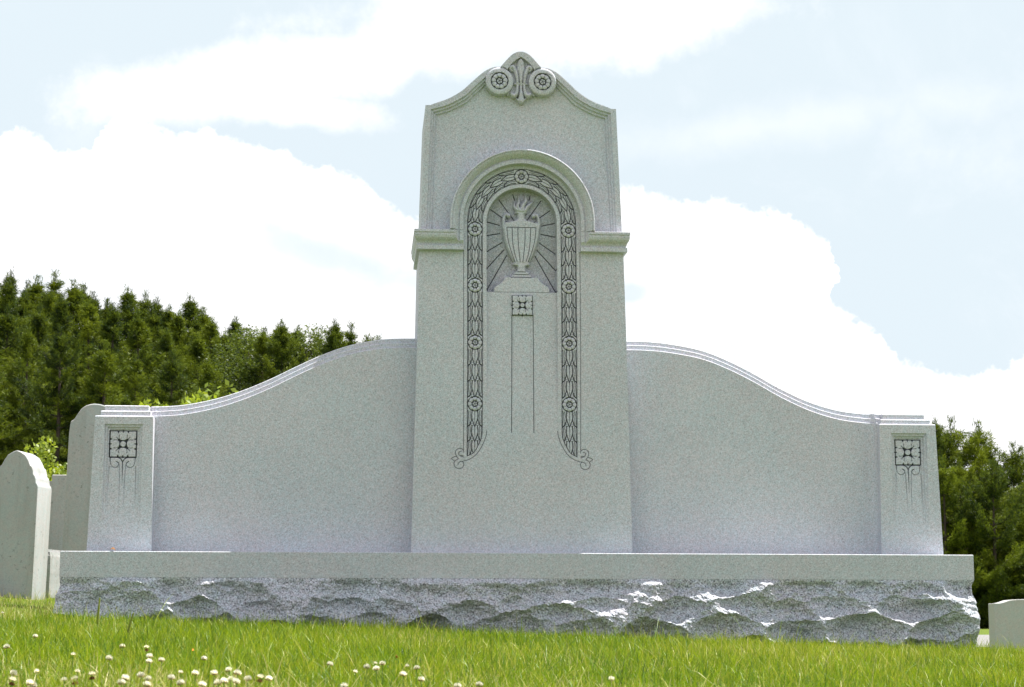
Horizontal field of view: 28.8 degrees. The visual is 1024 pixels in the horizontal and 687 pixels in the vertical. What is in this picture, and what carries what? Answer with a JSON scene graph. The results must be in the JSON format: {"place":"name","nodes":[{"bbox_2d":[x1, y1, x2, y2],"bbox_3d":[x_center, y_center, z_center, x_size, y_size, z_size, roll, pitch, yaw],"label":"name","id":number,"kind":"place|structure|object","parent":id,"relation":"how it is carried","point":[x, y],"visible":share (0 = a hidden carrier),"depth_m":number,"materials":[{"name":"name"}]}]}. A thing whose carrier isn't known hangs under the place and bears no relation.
{"place":"outdoors","nodes":[
{"label":"outdoors","id":0,"kind":"place"},
{"bbox_2d":[0,591,1023,686],"bbox_3d":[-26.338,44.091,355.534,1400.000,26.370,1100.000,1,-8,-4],"label":"ground","id":1,"kind":"structure","parent":0,"point":[984,632],"depth_m":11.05,"materials":[{"name":"green plant"}]},
{"bbox_2d":[3,644,9,664],"bbox_3d":[-1.180,0.747,4.644,0.017,0.094,0.016,2,-8,-11],"label":"clover flower","id":2,"kind":"object","parent":1,"relation":"on","point":[5,646],"visible":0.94,"depth_m":4.65,"materials":[{"name":"white plant"}]},
{"bbox_2d":[8,676,16,686],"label":"clover flower","id":3,"kind":"object","parent":1,"relation":"on","point":[12,678],"visible":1,"depth_m":3.41,"materials":[{"name":"white plant"}]},
{"bbox_2d":[0,267,34,314],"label":"pine tree","id":4,"kind":"object","parent":1,"relation":"on","point":[13,279],"visible":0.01,"depth_m":119.78,"materials":[{"name":"green plant"}]},
{"bbox_2d":[0,345,40,450],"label":"pine tree","id":5,"kind":"object","parent":1,"relation":"on","point":[4,382],"visible":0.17,"depth_m":94.84,"materials":[{"name":"green plant"}]},
{"bbox_2d":[0,355,45,463],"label":"pine tree","id":6,"kind":"object","parent":1,"relation":"on","point":[22,435],"visible":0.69,"depth_m":83.00,"materials":[{"name":"green plant"}]},
{"bbox_2d":[0,272,50,464],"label":"pine tree","id":7,"kind":"object","parent":1,"relation":"on","point":[8,289],"visible":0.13,"depth_m":108.06,"materials":[{"name":"green plant"}]},
{"bbox_2d":[0,450,51,599],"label":"headstone","id":8,"kind":"object","parent":1,"relation":"on","point":[25,496],"visible":0.89,"depth_m":11.46,"materials":[{"name":"stone"}]},
{"bbox_2d":[18,278,37,320],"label":"pine tree","id":9,"kind":"object","parent":1,"relation":"on","point":[27,282],"depth_m":122.07,"materials":[{"name":"green plant"}]},
{"bbox_2d":[26,679,33,686],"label":"clover flower","id":10,"kind":"object","parent":1,"relation":"on","point":[29,682],"visible":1,"depth_m":3.46,"materials":[{"name":"white plant"}]},
{"bbox_2d":[2,289,62,462],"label":"pine tree","id":11,"kind":"object","parent":1,"relation":"on","point":[27,307],"visible":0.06,"depth_m":109.50,"materials":[{"name":"green plant"}]},
{"bbox_2d":[0,325,67,465],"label":"pine tree","id":12,"kind":"object","parent":1,"relation":"on","point":[27,343],"visible":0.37,"depth_m":86.27,"materials":[{"name":"green plant"}]},
{"bbox_2d":[25,274,45,337],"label":"pine tree","id":13,"kind":"object","parent":1,"relation":"on","point":[34,289],"visible":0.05,"depth_m":120.51,"materials":[{"name":"green plant"}]},
{"bbox_2d":[0,302,80,464],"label":"pine tree","id":14,"kind":"object","parent":1,"relation":"on","point":[9,329],"visible":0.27,"depth_m":95.75,"materials":[{"name":"green plant"}]},
{"bbox_2d":[24,435,66,480],"bbox_3d":[-9.090,4.444,38.328,2.036,5.363,2.152,4,-9,-23],"label":"sapling","id":15,"kind":"object","parent":1,"relation":"on","point":[40,453],"visible":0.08,"depth_m":38.66,"materials":[{"name":"green plant"}]},
{"bbox_2d":[4,301,89,449],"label":"pine tree","id":16,"kind":"object","parent":1,"relation":"on","point":[41,323],"visible":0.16,"depth_m":97.81,"materials":[{"name":"green plant"}]},
{"bbox_2d":[0,326,95,478],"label":"pine tree","id":17,"kind":"object","parent":1,"relation":"on","point":[60,341],"visible":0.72,"depth_m":82.53,"materials":[{"name":"green plant"}]},
{"bbox_2d":[30,269,65,342],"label":"pine tree","id":18,"kind":"object","parent":1,"relation":"on","point":[53,285],"visible":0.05,"depth_m":119.68,"materials":[{"name":"green plant"}]},
{"bbox_2d":[34,287,61,479],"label":"pine tree","id":19,"kind":"object","parent":1,"relation":"on","point":[51,302],"visible":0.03,"depth_m":109.85,"materials":[{"name":"green plant"}]},
{"bbox_2d":[45,549,60,597],"bbox_3d":[-2.870,1.498,11.989,0.274,0.508,0.265,-1,-8,9],"label":"marker base","id":20,"kind":"object","parent":1,"relation":"on","point":[53,577],"visible":0.13,"depth_m":11.93,"materials":[{"name":"stone"}]},
{"bbox_2d":[48,475,66,550],"bbox_3d":[-2.667,1.368,12.522,0.800,1.072,0.200,0,-8,-3],"label":"headstone","id":21,"kind":"object","parent":20,"relation":"on","point":[58,494],"visible":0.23,"depth_m":12.46,"materials":[{"name":"stone"}]},
{"bbox_2d":[10,292,99,467],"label":"pine tree","id":22,"kind":"object","parent":1,"relation":"on","point":[60,308],"visible":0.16,"depth_m":97.15,"materials":[{"name":"green plant"}]},
{"bbox_2d":[8,278,126,469],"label":"pine tree","id":23,"kind":"object","parent":1,"relation":"on","point":[73,300],"visible":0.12,"depth_m":106.99,"materials":[{"name":"green plant"}]},
{"bbox_2d":[71,676,78,686],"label":"clover flower","id":24,"kind":"object","parent":1,"relation":"on","point":[74,678],"visible":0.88,"depth_m":3.46,"materials":[{"name":"white plant"}]},
{"bbox_2d":[11,297,154,452],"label":"pine tree","id":25,"kind":"object","parent":1,"relation":"on","point":[89,309],"visible":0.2,"depth_m":98.17,"materials":[{"name":"green plant"}]},
{"bbox_2d":[62,404,104,550],"bbox_3d":[-2.224,0.936,10.703,0.335,1.210,0.220,0,-8,1],"label":"headstone","id":26,"kind":"object","parent":1,"relation":"on","point":[79,473],"visible":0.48,"depth_m":10.62,"materials":[{"name":"stone"}]},
{"bbox_2d":[74,283,96,331],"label":"pine tree","id":27,"kind":"object","parent":1,"relation":"on","point":[80,285],"visible":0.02,"depth_m":122.89,"materials":[{"name":"green plant"}]},
{"bbox_2d":[61,291,116,461],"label":"pine tree","id":28,"kind":"object","parent":1,"relation":"on","point":[97,303],"visible":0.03,"depth_m":108.31,"materials":[{"name":"green plant"}]},
{"bbox_2d":[88,671,95,686],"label":"clover flower","id":29,"kind":"object","parent":1,"relation":"on","point":[91,673],"visible":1,"depth_m":3.70,"materials":[{"name":"white plant"}]},
{"bbox_2d":[74,281,115,346],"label":"pine tree","id":30,"kind":"object","parent":1,"relation":"on","point":[87,296],"visible":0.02,"depth_m":121.41,"materials":[{"name":"green plant"}]},
{"bbox_2d":[96,598,99,629],"bbox_3d":[-1.445,0.962,6.950,0.010,0.152,0.010,-7,-11,40],"label":"plantain","id":31,"kind":"object","parent":1,"relation":"on","point":[98,612],"visible":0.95,"depth_m":6.95,"materials":[{"name":"green plant"}]},
{"bbox_2d":[51,302,162,453],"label":"pine tree","id":32,"kind":"object","parent":1,"relation":"on","point":[112,327],"visible":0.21,"depth_m":97.38,"materials":[{"name":"green plant"}]},
{"bbox_2d":[49,338,165,474],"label":"pine tree","id":33,"kind":"object","parent":1,"relation":"on","point":[105,356],"visible":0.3,"depth_m":83.28,"materials":[{"name":"green plant"}]},
{"bbox_2d":[60,352,154,444],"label":"pine tree","id":34,"kind":"object","parent":1,"relation":"on","point":[136,374],"visible":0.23,"depth_m":86.25,"materials":[{"name":"green plant"}]},
{"bbox_2d":[105,655,112,680],"bbox_3d":[-0.855,0.707,4.224,0.017,0.094,0.015,5,-10,-31],"label":"clover flower","id":35,"kind":"object","parent":1,"relation":"on","point":[109,657],"visible":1,"depth_m":4.23,"materials":[{"name":"white plant"}]},
{"bbox_2d":[89,297,133,363],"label":"pine tree","id":36,"kind":"object","parent":1,"relation":"on","point":[104,311],"visible":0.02,"depth_m":109.56,"materials":[{"name":"green plant"}]},
{"bbox_2d":[117,679,125,686],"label":"clover flower","id":37,"kind":"object","parent":1,"relation":"on","point":[121,682],"visible":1,"depth_m":3.50,"materials":[{"name":"white plant"}]},
{"bbox_2d":[97,284,146,350],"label":"pine tree","id":38,"kind":"object","parent":1,"relation":"on","point":[123,307],"visible":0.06,"depth_m":121.58,"materials":[{"name":"green plant"}]},
{"bbox_2d":[121,674,129,686],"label":"clover flower","id":39,"kind":"object","parent":1,"relation":"on","point":[125,677],"visible":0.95,"depth_m":3.54,"materials":[{"name":"white plant"}]},
{"bbox_2d":[118,393,133,405],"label":"pine tree","id":40,"kind":"object","parent":1,"relation":"on","point":[125,401],"visible":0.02,"depth_m":74.42,"materials":[{"name":"green plant"}]},
{"bbox_2d":[81,301,171,398],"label":"pine tree","id":41,"kind":"object","parent":1,"relation":"on","point":[129,316],"visible":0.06,"depth_m":107.25,"materials":[{"name":"green plant"}]},
{"bbox_2d":[127,612,133,635],"bbox_3d":[-1.239,0.929,6.464,0.023,0.112,0.010,1,-8,-4],"label":"plantain","id":42,"kind":"object","parent":1,"relation":"on","point":[129,626],"visible":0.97,"depth_m":6.46,"materials":[{"name":"green plant"}]},
{"bbox_2d":[78,309,184,405],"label":"pine tree","id":43,"kind":"object","parent":1,"relation":"on","point":[138,331],"visible":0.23,"depth_m":95.57,"materials":[{"name":"green plant"}]},
{"bbox_2d":[137,672,144,686],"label":"clover flower","id":44,"kind":"object","parent":1,"relation":"on","point":[139,674],"visible":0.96,"depth_m":3.84,"materials":[{"name":"white plant"}]},
{"bbox_2d":[123,289,163,348],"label":"pine tree","id":45,"kind":"object","parent":1,"relation":"on","point":[143,306],"visible":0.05,"depth_m":121.64,"materials":[{"name":"green plant"}]},
{"bbox_2d":[127,296,165,356],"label":"pine tree","id":46,"kind":"object","parent":1,"relation":"on","point":[159,312],"visible":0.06,"depth_m":120.95,"materials":[{"name":"green plant"}]},
{"bbox_2d":[143,680,150,686],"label":"clover flower","id":47,"kind":"object","parent":1,"relation":"on","point":[147,684],"visible":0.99,"depth_m":3.44,"materials":[{"name":"white plant"}]},
{"bbox_2d":[146,653,152,671],"bbox_3d":[-0.804,0.733,4.414,0.016,0.094,0.017,1,-8,-6],"label":"clover flower","id":48,"kind":"object","parent":1,"relation":"on","point":[149,655],"visible":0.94,"depth_m":4.42,"materials":[{"name":"white plant"}]},
{"bbox_2d":[139,398,168,406],"bbox_3d":[-6.040,3.798,34.007,2.737,5.798,2.590,-1,-8,11],"label":"sapling","id":49,"kind":"object","parent":1,"relation":"on","point":[147,401],"depth_m":34.44,"materials":[{"name":"green plant"}]},
{"bbox_2d":[132,305,181,372],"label":"pine tree","id":50,"kind":"object","parent":1,"relation":"on","point":[154,320],"visible":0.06,"depth_m":110.87,"materials":[{"name":"green plant"}]},
{"bbox_2d":[139,328,192,405],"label":"pine tree","id":51,"kind":"object","parent":1,"relation":"on","point":[167,343],"visible":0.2,"depth_m":96.74,"materials":[{"name":"green plant"}]},
{"bbox_2d":[144,302,187,392],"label":"pine tree","id":52,"kind":"object","parent":1,"relation":"on","point":[167,316],"visible":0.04,"depth_m":120.18,"materials":[{"name":"green plant"}]},
{"bbox_2d":[143,349,191,406],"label":"pine tree","id":53,"kind":"object","parent":1,"relation":"on","point":[172,372],"visible":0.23,"depth_m":83.93,"materials":[{"name":"green plant"}]},
{"bbox_2d":[168,674,174,686],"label":"clover flower","id":54,"kind":"object","parent":1,"relation":"on","point":[171,676],"visible":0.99,"depth_m":3.78,"materials":[{"name":"white plant"}]},
{"bbox_2d":[146,308,211,395],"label":"pine tree","id":55,"kind":"object","parent":1,"relation":"on","point":[180,337],"visible":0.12,"depth_m":107.66,"materials":[{"name":"green plant"}]},
{"bbox_2d":[176,679,183,686],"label":"clover flower","id":56,"kind":"object","parent":1,"relation":"on","point":[180,681],"visible":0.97,"depth_m":3.59,"materials":[{"name":"white plant"}]},
{"bbox_2d":[172,292,215,344],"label":"pine tree","id":57,"kind":"object","parent":1,"relation":"on","point":[191,312],"visible":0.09,"depth_m":122.46,"materials":[{"name":"green plant"}]},
{"bbox_2d":[182,316,207,392],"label":"pine tree","id":58,"kind":"object","parent":1,"relation":"on","point":[196,325],"visible":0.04,"depth_m":110.73,"materials":[{"name":"green plant"}]},
{"bbox_2d":[180,390,211,404],"bbox_3d":[-5.772,3.890,35.431,2.628,6.184,2.486,3,-9,-22],"label":"sapling","id":59,"kind":"object","parent":1,"relation":"on","point":[187,398],"visible":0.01,"depth_m":35.75,"materials":[{"name":"green plant"}]},
{"bbox_2d":[168,333,228,398],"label":"pine tree","id":60,"kind":"object","parent":1,"relation":"on","point":[195,348],"visible":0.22,"depth_m":98.79,"materials":[{"name":"green plant"}]},
{"bbox_2d":[199,681,206,686],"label":"clover flower","id":61,"kind":"object","parent":1,"relation":"on","point":[202,683],"visible":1,"depth_m":3.67,"materials":[{"name":"white plant"}]},
{"bbox_2d":[183,314,228,391],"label":"pine tree","id":62,"kind":"object","parent":1,"relation":"on","point":[211,328],"visible":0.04,"depth_m":107.67,"materials":[{"name":"green plant"}]},
{"bbox_2d":[188,356,229,401],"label":"pine tree","id":63,"kind":"object","parent":1,"relation":"on","point":[208,373],"visible":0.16,"depth_m":83.59,"materials":[{"name":"green plant"}]},
{"bbox_2d":[198,306,220,342],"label":"pine tree","id":64,"kind":"object","parent":1,"relation":"on","point":[205,318],"visible":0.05,"depth_m":122.71,"materials":[{"name":"green plant"}]},
{"bbox_2d":[173,327,249,405],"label":"pine tree","id":65,"kind":"object","parent":1,"relation":"on","point":[222,338],"visible":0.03,"depth_m":98.64,"materials":[{"name":"green plant"}]},
{"bbox_2d":[185,379,238,403],"bbox_3d":[-5.252,3.758,34.682,2.852,6.300,2.703,7,-11,-40],"label":"sapling","id":66,"kind":"object","parent":1,"relation":"on","point":[217,393],"depth_m":34.96,"materials":[{"name":"green plant"}]},
{"bbox_2d":[211,669,217,686],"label":"clover flower","id":67,"kind":"object","parent":1,"relation":"on","point":[213,672],"visible":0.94,"depth_m":3.85,"materials":[{"name":"white plant"}]},
{"bbox_2d":[220,677,227,685],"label":"clover flower","id":68,"kind":"object","parent":1,"relation":"on","point":[224,680],"visible":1,"depth_m":3.57,"materials":[{"name":"white plant"}]},
{"bbox_2d":[210,347,247,398],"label":"pine tree","id":69,"kind":"object","parent":1,"relation":"on","point":[238,368],"visible":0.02,"depth_m":96.16,"materials":[{"name":"green plant"}]},
{"bbox_2d":[222,332,240,383],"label":"pine tree","id":70,"kind":"object","parent":1,"relation":"on","point":[234,340],"visible":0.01,"depth_m":107.75,"materials":[{"name":"green plant"}]},
{"bbox_2d":[232,678,239,683],"bbox_3d":[-0.517,0.673,3.730,0.016,0.094,0.016,2,-9,-16],"label":"clover flower","id":71,"kind":"object","parent":1,"relation":"on","point":[235,680],"visible":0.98,"depth_m":3.73,"materials":[{"name":"white plant"}]},
{"bbox_2d":[226,315,247,347],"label":"pine tree","id":72,"kind":"object","parent":1,"relation":"on","point":[233,324],"visible":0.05,"depth_m":122.92,"materials":[{"name":"green plant"}]},
{"bbox_2d":[234,669,240,686],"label":"clover flower","id":73,"kind":"object","parent":1,"relation":"on","point":[237,672],"visible":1,"depth_m":3.92,"materials":[{"name":"white plant"}]},
{"bbox_2d":[178,324,299,400],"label":"broadleaf tree","id":74,"kind":"object","parent":1,"relation":"on","point":[239,378],"visible":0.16,"depth_m":93.85,"materials":[{"name":"green plant"}]},
{"bbox_2d":[229,327,256,368],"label":"pine tree","id":75,"kind":"object","parent":1,"relation":"on","point":[247,344],"visible":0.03,"depth_m":107.18,"materials":[{"name":"green plant"}]},
{"bbox_2d":[244,675,251,686],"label":"clover flower","id":76,"kind":"object","parent":1,"relation":"on","point":[248,678],"visible":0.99,"depth_m":3.95,"materials":[{"name":"white plant"}]},
{"bbox_2d":[235,328,279,390],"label":"pine tree","id":77,"kind":"object","parent":1,"relation":"on","point":[260,343],"visible":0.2,"depth_m":92.33,"materials":[{"name":"green plant"}]},
{"bbox_2d":[256,673,263,686],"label":"clover flower","id":78,"kind":"object","parent":1,"relation":"on","point":[260,675],"visible":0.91,"depth_m":3.76,"materials":[{"name":"white plant"}]},
{"bbox_2d":[257,325,274,360],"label":"pine tree","id":79,"kind":"object","parent":1,"relation":"on","point":[265,329],"visible":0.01,"depth_m":122.57,"materials":[{"name":"green plant"}]},
{"bbox_2d":[265,675,272,686],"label":"clover flower","id":80,"kind":"object","parent":1,"relation":"on","point":[267,678],"visible":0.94,"depth_m":3.83,"materials":[{"name":"white plant"}]},
{"bbox_2d":[270,324,280,338],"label":"pine tree","id":81,"kind":"object","parent":1,"relation":"on","point":[274,330],"visible":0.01,"depth_m":123.00,"materials":[{"name":"green plant"}]},
{"bbox_2d":[249,317,309,383],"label":"pine tree","id":82,"kind":"object","parent":1,"relation":"on","point":[279,350],"visible":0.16,"depth_m":91.79,"materials":[{"name":"green plant"}]},
{"bbox_2d":[266,322,314,365],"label":"pine tree","id":83,"kind":"object","parent":1,"relation":"on","point":[297,328],"visible":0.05,"depth_m":95.68,"materials":[{"name":"green plant"}]},
{"bbox_2d":[276,323,343,372],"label":"broadleaf tree","id":84,"kind":"object","parent":1,"relation":"on","point":[310,352],"visible":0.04,"depth_m":94.67,"materials":[{"name":"green plant"}]},
{"bbox_2d":[309,332,322,358],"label":"pine tree","id":85,"kind":"object","parent":1,"relation":"on","point":[316,347],"visible":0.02,"depth_m":111.47,"materials":[{"name":"green plant"}]},
{"bbox_2d":[304,316,347,361],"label":"pine tree","id":86,"kind":"object","parent":1,"relation":"on","point":[334,337],"visible":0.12,"depth_m":91.86,"materials":[{"name":"green plant"}]},
{"bbox_2d":[343,319,358,345],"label":"pine tree","id":87,"kind":"object","parent":1,"relation":"on","point":[350,336],"visible":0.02,"depth_m":95.27,"materials":[{"name":"green plant"}]},
{"bbox_2d":[358,332,374,342],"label":"broadleaf tree","id":88,"kind":"object","parent":1,"relation":"on","point":[367,338],"depth_m":91.96,"materials":[{"name":"green plant"}]},
{"bbox_2d":[373,666,379,685],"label":"clover flower","id":89,"kind":"object","parent":1,"relation":"on","point":[377,668],"visible":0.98,"depth_m":4.27,"materials":[{"name":"white plant"}]},
{"bbox_2d":[379,661,385,680],"bbox_3d":[-0.305,0.792,4.680,0.016,0.094,0.016,8,-11,-43],"label":"clover flower","id":90,"kind":"object","parent":1,"relation":"on","point":[382,663],"visible":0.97,"depth_m":4.68,"materials":[{"name":"white plant"}]},
{"bbox_2d":[414,665,419,683],"bbox_3d":[-0.221,0.791,4.610,0.016,0.094,0.016,-1,-8,5],"label":"clover flower","id":91,"kind":"object","parent":1,"relation":"on","point":[416,667],"visible":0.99,"depth_m":4.61,"materials":[{"name":"white plant"}]},
{"bbox_2d":[418,676,424,686],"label":"clover flower","id":92,"kind":"object","parent":1,"relation":"on","point":[420,678],"visible":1,"depth_m":3.99,"materials":[{"name":"white plant"}]},
{"bbox_2d":[2,644,966,686],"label":"clover leaves","id":93,"kind":"object","parent":1,"relation":"on","point":[395,671],"visible":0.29,"depth_m":5.03,"materials":[{"name":"green plant"}]},
{"bbox_2d":[53,51,979,649],"bbox_3d":[0.028,0.142,9.655,4.253,3.037,0.963,1,-8,-4],"label":"monument","id":94,"kind":"object","parent":1,"relation":"on","point":[517,429],"visible":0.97,"depth_m":9.34,"materials":[{"name":"stone"}]},
{"bbox_2d":[931,415,981,553],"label":"pine tree","id":95,"kind":"object","parent":1,"relation":"on","point":[940,442],"visible":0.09,"depth_m":76.58,"materials":[{"name":"green plant"}]},
{"bbox_2d":[938,415,991,554],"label":"pine tree","id":96,"kind":"object","parent":1,"relation":"on","point":[952,439],"visible":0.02,"depth_m":77.68,"materials":[{"name":"green plant"}]},
{"bbox_2d":[937,419,1023,626],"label":"pine tree","id":97,"kind":"object","parent":1,"relation":"on","point":[979,453],"visible":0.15,"depth_m":76.55,"materials":[{"name":"green plant"}]},
{"bbox_2d":[938,454,1023,621],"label":"pine tree","id":98,"kind":"object","parent":1,"relation":"on","point":[946,486],"visible":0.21,"depth_m":67.85,"materials":[{"name":"green plant"}]},
{"bbox_2d":[939,453,1023,628],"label":"pine tree","id":99,"kind":"object","parent":1,"relation":"on","point":[961,475],"visible":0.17,"depth_m":68.77,"materials":[{"name":"green plant"}]},
{"bbox_2d":[961,458,1023,628],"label":"pine tree","id":100,"kind":"object","parent":1,"relation":"on","point":[1003,538],"visible":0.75,"depth_m":67.77,"materials":[{"name":"green plant"}]},
{"bbox_2d":[965,478,1023,616],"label":"pine tree","id":101,"kind":"object","parent":1,"relation":"on","point":[1020,527],"visible":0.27,"depth_m":69.22,"materials":[{"name":"green plant"}]},
{"bbox_2d":[981,440,1023,601],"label":"pine tree","id":102,"kind":"object","parent":1,"relation":"on","point":[1017,475],"visible":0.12,"depth_m":76.52,"materials":[{"name":"green plant"}]},
{"bbox_2d":[988,599,1023,650],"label":"headstone","id":103,"kind":"object","parent":1,"relation":"on","point":[1006,619],"visible":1,"depth_m":14.34,"materials":[{"name":"stone"}]},
{"bbox_2d":[0,0,1023,484],"label":"sky","id":104,"kind":"structure","parent":0,"point":[822,200],"materials":[{"name":"white"}]},
{"bbox_2d":[976,635,989,646],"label":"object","id":105,"kind":"structure","parent":0,"point":[984,638],"depth_m":33.38,"materials":[{"name":"white stone"}]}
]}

